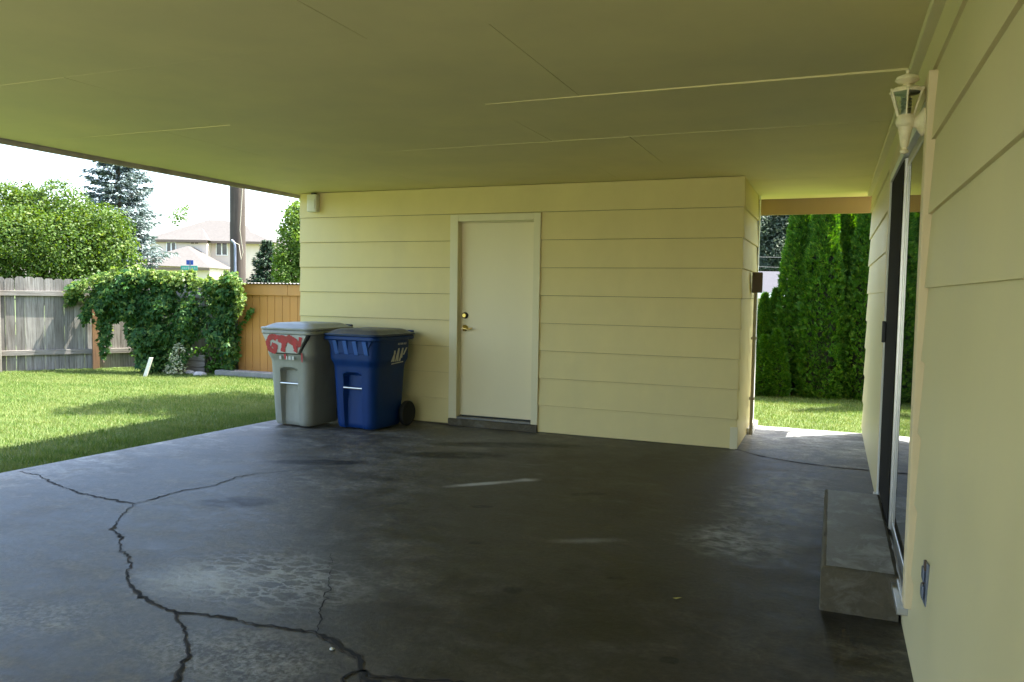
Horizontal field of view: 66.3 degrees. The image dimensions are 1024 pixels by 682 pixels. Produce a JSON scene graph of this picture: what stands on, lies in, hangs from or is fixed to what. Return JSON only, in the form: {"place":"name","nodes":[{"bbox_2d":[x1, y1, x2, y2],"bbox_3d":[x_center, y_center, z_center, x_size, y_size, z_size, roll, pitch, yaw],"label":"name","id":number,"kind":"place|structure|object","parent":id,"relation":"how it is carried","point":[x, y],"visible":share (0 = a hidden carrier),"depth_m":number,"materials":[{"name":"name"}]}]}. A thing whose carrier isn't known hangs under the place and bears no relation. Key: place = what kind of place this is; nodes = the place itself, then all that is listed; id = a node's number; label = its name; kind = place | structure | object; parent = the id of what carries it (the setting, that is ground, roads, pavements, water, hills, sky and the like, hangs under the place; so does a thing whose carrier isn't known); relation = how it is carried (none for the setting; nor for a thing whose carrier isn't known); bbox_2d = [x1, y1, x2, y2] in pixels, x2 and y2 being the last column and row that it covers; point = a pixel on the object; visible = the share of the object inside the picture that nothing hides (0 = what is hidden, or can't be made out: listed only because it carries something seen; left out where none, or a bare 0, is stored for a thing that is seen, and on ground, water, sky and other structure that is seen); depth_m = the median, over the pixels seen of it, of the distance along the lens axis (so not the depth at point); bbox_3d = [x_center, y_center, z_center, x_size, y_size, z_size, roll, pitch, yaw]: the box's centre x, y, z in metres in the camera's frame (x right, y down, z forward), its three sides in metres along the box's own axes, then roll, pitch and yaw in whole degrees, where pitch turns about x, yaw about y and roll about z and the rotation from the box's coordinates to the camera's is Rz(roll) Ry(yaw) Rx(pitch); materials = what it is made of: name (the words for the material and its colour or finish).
{"place":"outdoors","nodes":[
{"label":"outdoors","id":0,"kind":"place"},
{"bbox_2d":[0,144,299,271],"label":"sky","id":1,"kind":"structure","parent":0,"point":[209,201],"materials":[{"name":"white"}]},
{"bbox_2d":[0,287,862,472],"bbox_3d":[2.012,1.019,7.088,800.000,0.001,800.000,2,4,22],"label":"ground","id":2,"kind":"structure","parent":0,"point":[773,406],"depth_m":9.04,"materials":[{"name":"green plant"}]},
{"bbox_2d":[0,176,146,297],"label":"leafy tree","id":3,"kind":"object","parent":2,"relation":"on","point":[34,244],"visible":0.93,"depth_m":19.23,"materials":[{"name":"green plant"}]},
{"bbox_2d":[0,276,149,371],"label":"wooden fence","id":4,"kind":"object","parent":2,"relation":"on","point":[50,341],"visible":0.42,"depth_m":13.01,"materials":[{"name":"grey wood"}]},
{"bbox_2d":[79,161,179,269],"bbox_3d":[-14.774,-4.791,29.775,4.567,8.471,4.815,1,4,-1],"label":"spruce tree","id":5,"kind":"object","parent":2,"relation":"on","point":[119,184],"visible":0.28,"depth_m":29.55,"materials":[{"name":"green plant"}]},
{"bbox_2d":[143,357,152,376],"bbox_3d":[-5.728,0.413,12.352,0.154,0.308,0.044,0,4,-11],"label":"white board","id":6,"kind":"object","parent":2,"relation":"on","point":[148,366],"visible":0.99,"depth_m":12.33,"materials":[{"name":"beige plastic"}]},
{"bbox_2d":[62,264,254,372],"bbox_3d":[-5.900,-0.314,12.839,3.485,1.867,0.603,1,4,9],"label":"climbing creeper","id":7,"kind":"object","parent":2,"relation":"on","point":[134,304],"visible":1,"depth_m":12.77,"materials":[{"name":"green plant"}]},
{"bbox_2d":[162,342,187,375],"bbox_3d":[-5.447,0.308,12.684,0.500,0.570,0.331,2,4,22],"label":"variegated shrub","id":8,"kind":"object","parent":2,"relation":"on","point":[175,370],"visible":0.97,"depth_m":12.65,"materials":[{"name":"green plant"}]},
{"bbox_2d":[166,204,191,228],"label":"leafy tree","id":9,"kind":"object","parent":2,"relation":"on","point":[185,209],"visible":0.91,"depth_m":89.90,"materials":[{"name":"green plant"}]},
{"bbox_2d":[181,260,197,269],"bbox_3d":[-13.992,-2.203,34.043,0.720,2.600,0.060,1,4,1],"label":"street sign","id":10,"kind":"object","parent":2,"relation":"on","point":[189,263],"visible":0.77,"depth_m":33.96,"materials":[{"name":"metal"}]},
{"bbox_2d":[184,370,194,374],"bbox_3d":[-5.289,0.518,12.851,0.226,0.080,0.144,2,4,22],"label":"garden stone","id":11,"kind":"object","parent":2,"relation":"on","point":[189,371],"visible":0.64,"depth_m":12.79,"materials":[{"name":"grey stone"}]},
{"bbox_2d":[183,353,212,372],"bbox_3d":[-5.235,0.369,13.125,0.400,0.306,0.320,2,4,10],"label":"planter box","id":12,"kind":"object","parent":2,"relation":"on","point":[195,363],"visible":0.47,"depth_m":12.96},
{"bbox_2d":[193,344,223,373],"bbox_3d":[-5.000,0.283,12.978,0.610,0.517,0.304,2,4,22],"label":"leafy plant","id":13,"kind":"object","parent":12,"relation":"in","point":[212,355],"visible":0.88,"depth_m":12.90,"materials":[{"name":"green plant"}]},
{"bbox_2d":[161,286,237,369],"bbox_3d":[-5.413,-0.227,13.415,2.006,1.483,0.156,3,4,26],"label":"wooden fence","id":14,"kind":"object","parent":2,"relation":"on","point":[200,342],"visible":0.08,"depth_m":13.43,"materials":[{"name":"wood"}]},
{"bbox_2d":[193,371,206,375],"bbox_3d":[-5.050,0.532,12.687,0.250,0.080,0.170,2,4,22],"label":"garden stone","id":15,"kind":"object","parent":2,"relation":"on","point":[198,372],"visible":0.77,"depth_m":12.63,"materials":[{"name":"grey stone"}]},
{"bbox_2d":[140,220,295,282],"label":"two storey house","id":16,"kind":"structure","parent":2,"relation":"on","point":[204,246],"depth_m":69.15,"materials":[{"name":"paint"}]},
{"bbox_2d":[166,242,175,251],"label":"window","id":17,"kind":"structure","parent":16,"relation":"in","point":[170,246],"depth_m":68.73,"materials":[{"name":"white glass"}]},
{"bbox_2d":[216,243,227,255],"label":"window","id":18,"kind":"structure","parent":16,"relation":"in","point":[221,249],"depth_m":69.74,"materials":[{"name":"white glass"}]},
{"bbox_2d":[208,356,235,372],"bbox_3d":[-4.746,0.371,12.933,0.549,0.462,0.300,2,4,15],"label":"leafy plant","id":19,"kind":"object","parent":2,"relation":"on","point":[218,368],"visible":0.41,"depth_m":12.88,"materials":[{"name":"green plant"}]},
{"bbox_2d":[230,186,245,282],"bbox_3d":[-5.540,-4.292,15.760,2.202,9.700,0.389,1,4,-2],"label":"utility pole","id":20,"kind":"object","parent":2,"relation":"on","point":[237,235],"visible":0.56,"depth_m":15.80,"materials":[{"name":"wood"}]},
{"bbox_2d":[215,369,272,379],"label":"concrete curb","id":21,"kind":"structure","parent":2,"relation":"on","point":[258,374],"depth_m":12.51,"materials":[{"name":"grey concrete"}]},
{"bbox_2d":[246,239,282,282],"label":"spruce tree","id":22,"kind":"object","parent":2,"relation":"on","point":[261,266],"visible":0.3,"depth_m":39.62,"materials":[{"name":"green plant"}]},
{"bbox_2d":[238,283,300,371],"bbox_3d":[-2.673,-0.190,13.177,3.346,1.523,1.970,2,4,22],"label":"wooden fence","id":23,"kind":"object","parent":2,"relation":"on","point":[271,303],"depth_m":12.75,"materials":[{"name":"wood"}]},
{"bbox_2d":[269,198,299,282],"bbox_3d":[-7.785,-2.951,29.945,2.883,5.095,2.964,2,4,22],"label":"leafy tree","id":24,"kind":"object","parent":2,"relation":"on","point":[285,263],"visible":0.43,"depth_m":29.34,"materials":[{"name":"green plant"}]},
{"bbox_2d":[755,291,772,389],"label":"arborvitae","id":25,"kind":"object","parent":2,"relation":"on","point":[764,317],"visible":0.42,"depth_m":11.36,"materials":[{"name":"green plant"}]},
{"bbox_2d":[754,333,776,397],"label":"arborvitae","id":26,"kind":"object","parent":2,"relation":"on","point":[762,355],"visible":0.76,"depth_m":11.01,"materials":[{"name":"green plant"}]},
{"bbox_2d":[757,271,784,308],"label":"neighbour house","id":27,"kind":"structure","parent":2,"relation":"on","point":[770,278],"depth_m":31.98,"materials":[{"name":"paint"}]},
{"bbox_2d":[757,215,789,270],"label":"leafy tree","id":28,"kind":"object","parent":2,"relation":"on","point":[773,231],"visible":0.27,"depth_m":46.22,"materials":[{"name":"green plant"}]},
{"bbox_2d":[768,286,784,391],"bbox_3d":[3.838,0.036,11.477,0.466,1.695,0.482,1,4,4],"label":"arborvitae","id":29,"kind":"object","parent":2,"relation":"on","point":[773,296],"visible":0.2,"depth_m":11.39,"materials":[{"name":"green plant"}]},
{"bbox_2d":[763,327,792,397],"bbox_3d":[3.736,0.335,11.082,0.482,1.066,0.466,0,4,-21],"label":"arborvitae","id":30,"kind":"object","parent":2,"relation":"on","point":[781,373],"visible":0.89,"depth_m":10.97,"materials":[{"name":"green plant"}]},
{"bbox_2d":[771,214,813,396],"bbox_3d":[4.120,-0.717,11.312,0.860,3.215,0.856,2,4,22],"label":"arborvitae","id":31,"kind":"object","parent":2,"relation":"on","point":[791,261],"visible":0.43,"depth_m":11.15,"materials":[{"name":"green plant"}]},
{"bbox_2d":[790,214,850,399],"bbox_3d":[4.360,-0.773,11.037,0.843,3.370,0.866,2,4,22],"label":"arborvitae","id":32,"kind":"object","parent":2,"relation":"on","point":[825,318],"visible":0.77,"depth_m":10.84,"materials":[{"name":"green plant"}]},
{"bbox_2d":[822,213,859,398],"bbox_3d":[4.780,-0.688,11.257,0.860,3.183,0.856,-2,5,-41],"label":"arborvitae","id":33,"kind":"object","parent":2,"relation":"on","point":[848,224],"visible":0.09,"depth_m":11.07,"materials":[{"name":"green plant"}]},
{"bbox_2d":[835,213,871,399],"bbox_3d":[4.944,-0.803,10.883,0.866,3.471,0.843,0,4,-14],"label":"arborvitae","id":34,"kind":"object","parent":2,"relation":"on","point":[857,301],"visible":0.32,"depth_m":10.76,"materials":[{"name":"green plant"}]},
{"bbox_2d":[861,0,1023,681],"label":"house","id":35,"kind":"structure","parent":2,"relation":"on","point":[942,425],"depth_m":2.15,"materials":[{"name":"beige paint"}]},
{"bbox_2d":[0,0,946,214],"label":"carport roof","id":36,"kind":"structure","parent":35,"relation":"attached to","point":[784,107],"depth_m":4.13,"materials":[{"name":"beige paint"}]},
{"bbox_2d":[873,103,924,615],"bbox_3d":[1.968,0.033,3.913,0.142,1.987,1.996,2,4,22],"label":"sliding door","id":37,"kind":"structure","parent":35,"relation":"in","point":[898,325],"depth_m":3.93,"materials":[{"name":"white paint"}]},
{"bbox_2d":[889,69,925,153],"bbox_3d":[1.496,-0.869,2.973,0.124,0.318,0.134,2,4,22],"label":"wall lantern","id":38,"kind":"object","parent":35,"relation":"attached to","point":[906,96],"depth_m":2.95,"materials":[{"name":"white metal"}]},
{"bbox_2d":[920,560,929,606],"bbox_3d":[1.349,0.784,2.567,0.018,0.160,0.097,2,4,22],"label":"wall outlet","id":39,"kind":"object","parent":35,"relation":"attached to","point":[925,567],"depth_m":2.54,"materials":[{"name":"metal"}]},
{"bbox_2d":[0,416,913,681],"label":"carport floor","id":40,"kind":"structure","parent":0,"point":[275,551],"depth_m":4.02,"materials":[{"name":"concrete"}]},
{"bbox_2d":[261,321,353,425],"bbox_3d":[-2.079,0.325,8.085,0.672,1.046,0.804,3,4,25],"label":"wheelie bin","id":41,"kind":"object","parent":40,"relation":"on","point":[303,368],"visible":0.85,"depth_m":7.80,"materials":[{"name":"grey plastic"}]},
{"bbox_2d":[323,327,414,429],"bbox_3d":[-1.419,0.365,7.958,0.672,1.002,0.804,3,4,26],"label":"wheeled cart","id":42,"kind":"object","parent":40,"relation":"on","point":[369,362],"visible":1,"depth_m":7.71,"materials":[{"name":"blue plastic"}]},
{"bbox_2d":[300,176,760,448],"bbox_3d":[0.122,-0.345,8.542,4.847,2.474,1.497,2,4,22],"label":"storage room","id":43,"kind":"object","parent":40,"relation":"on","point":[619,309],"visible":0.88,"depth_m":7.65,"materials":[{"name":"beige paint"}]},
{"bbox_2d":[307,193,319,211],"bbox_3d":[-2.180,-1.518,8.600,0.124,0.207,0.082,2,4,22],"label":"chime box","id":44,"kind":"object","parent":43,"relation":"attached to","point":[313,202],"visible":1,"depth_m":8.57,"materials":[{"name":"beige plastic"}]},
{"bbox_2d":[460,222,533,420],"bbox_3d":[-0.159,-0.200,7.938,0.806,1.984,0.112,2,4,22],"label":"entry door","id":45,"kind":"structure","parent":43,"relation":"in","point":[497,283],"depth_m":7.95,"materials":[{"name":"paint"}]},
{"bbox_2d":[749,272,762,434],"bbox_3d":[2.409,0.129,7.773,0.096,1.613,0.102,2,4,22],"label":"junction box","id":46,"kind":"object","parent":43,"relation":"attached to","point":[757,282],"visible":1,"depth_m":7.75,"materials":[{"name":"brown paint"}]},
{"bbox_2d":[819,489,899,621],"bbox_3d":[1.794,1.067,4.108,0.323,0.219,1.524,2,4,22],"label":"concrete step","id":47,"kind":"object","parent":40,"relation":"on","point":[859,575],"visible":0.95,"depth_m":3.56,"materials":[{"name":"grey concrete"}]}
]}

